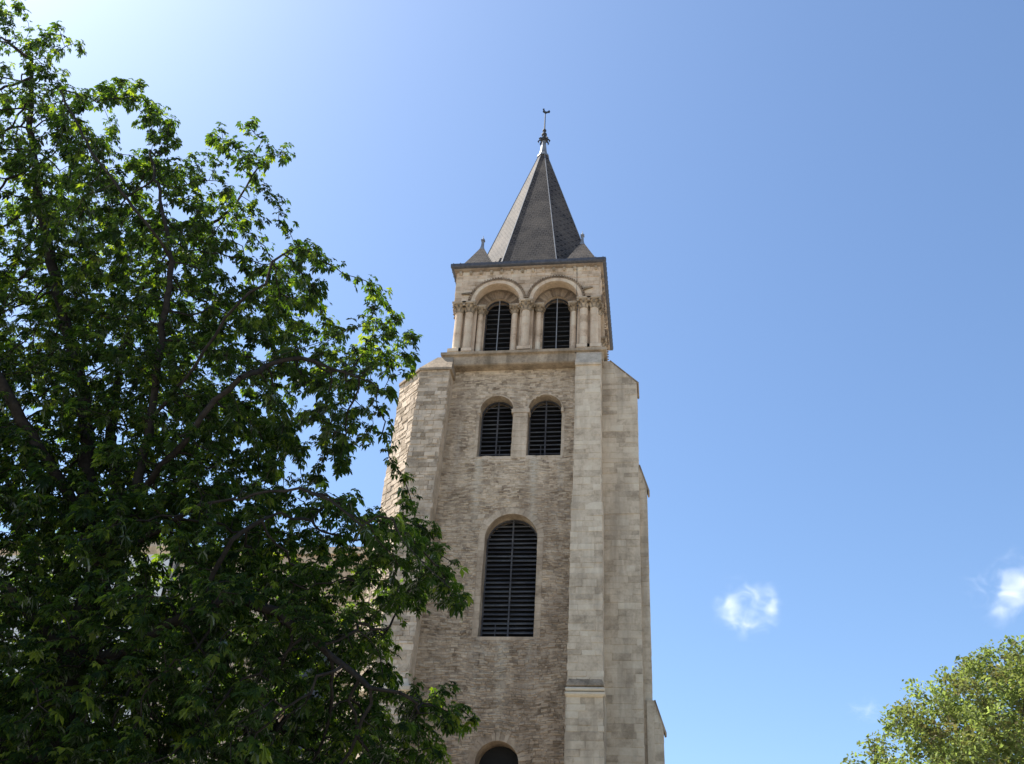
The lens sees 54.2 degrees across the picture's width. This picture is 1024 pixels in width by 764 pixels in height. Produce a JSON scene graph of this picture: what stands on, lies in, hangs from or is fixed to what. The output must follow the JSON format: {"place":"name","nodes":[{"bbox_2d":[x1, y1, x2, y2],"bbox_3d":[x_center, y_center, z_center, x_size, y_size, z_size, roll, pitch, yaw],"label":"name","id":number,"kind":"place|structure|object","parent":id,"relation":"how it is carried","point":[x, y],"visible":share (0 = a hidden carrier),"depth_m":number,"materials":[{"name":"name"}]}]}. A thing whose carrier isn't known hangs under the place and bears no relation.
{"place":"outdoors","nodes":[
{"label":"outdoors","id":0,"kind":"place"},
{"bbox_2d":[0,541,179,729],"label":"building","id":1,"kind":"structure","parent":0,"point":[153,549],"depth_m":49.69,"materials":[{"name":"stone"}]},
{"bbox_2d":[345,109,666,763],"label":"bell tower","id":2,"kind":"structure","parent":0,"point":[515,434],"depth_m":44.61,"materials":[{"name":"stone"}]},
{"bbox_2d":[479,402,512,456],"bbox_3d":[-0.681,2.457,47.823,1.590,3.342,0.420,-2,-34,8],"label":"louvre window","id":3,"kind":"structure","parent":2,"relation":"in","point":[496,425],"depth_m":47.99,"materials":[{"name":"black wood"}]},
{"bbox_2d":[483,301,511,350],"bbox_3d":[-0.692,-2.550,51.107,1.366,3.760,0.420,-2,-34,8],"label":"louvre window","id":4,"kind":"structure","parent":2,"relation":"in","point":[498,319],"depth_m":51.40,"materials":[{"name":"black wood"}]},
{"bbox_2d":[480,520,536,636],"bbox_3d":[-0.030,8.644,43.651,2.330,5.642,0.420,-2,-34,8],"label":"louvre window","id":5,"kind":"structure","parent":2,"relation":"in","point":[508,608],"depth_m":43.66,"materials":[{"name":"black wood"}]},
{"bbox_2d":[528,401,561,455],"bbox_3d":[1.616,2.388,47.507,1.590,3.342,0.420,-2,-34,8],"label":"louvre window","id":6,"kind":"structure","parent":2,"relation":"in","point":[545,422],"depth_m":47.67,"materials":[{"name":"black wood"}]},
{"bbox_2d":[542,298,569,348],"bbox_3d":[2.279,-2.639,50.698,1.366,3.760,0.420,-2,-34,8],"label":"louvre window","id":7,"kind":"structure","parent":2,"relation":"in","point":[556,323],"depth_m":51.01,"materials":[{"name":"black wood"}]},
{"bbox_2d":[0,0,1023,763],"label":"sky","id":8,"kind":"structure","parent":0,"point":[806,217],"materials":[{"name":"blue"}]},
{"label":"ground","id":9,"kind":"structure","parent":0,"visible":0},
{"bbox_2d":[147,547,373,763],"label":"building","id":10,"kind":"structure","parent":9,"relation":"on","point":[344,573],"depth_m":47.67,"materials":[{"name":"stone"}]},
{"bbox_2d":[169,635,217,746],"bbox_3d":[-14.469,14.448,46.510,2.000,5.697,0.050,-2,-34,8],"label":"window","id":11,"kind":"structure","parent":10,"relation":"in","point":[215,635],"depth_m":46.94,"materials":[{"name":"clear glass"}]},
{"bbox_2d":[279,635,329,756],"bbox_3d":[-9.319,14.294,45.801,2.000,5.697,0.050,-2,-34,8],"label":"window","id":12,"kind":"structure","parent":10,"relation":"in","point":[307,670],"depth_m":46.21,"materials":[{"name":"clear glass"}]},
{"bbox_2d":[840,634,1023,763],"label":"plane tree","id":13,"kind":"object","parent":9,"relation":"on","point":[988,742],"visible":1,"depth_m":28.20,"materials":[{"name":"green plant"}]},
{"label":"lawn","id":14,"kind":"structure","parent":0,"visible":0},
{"bbox_2d":[0,0,480,763],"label":"chestnut tree","id":15,"kind":"object","parent":14,"relation":"on","point":[60,694],"visible":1,"depth_m":15.40,"materials":[{"name":"green plant"}]}
]}

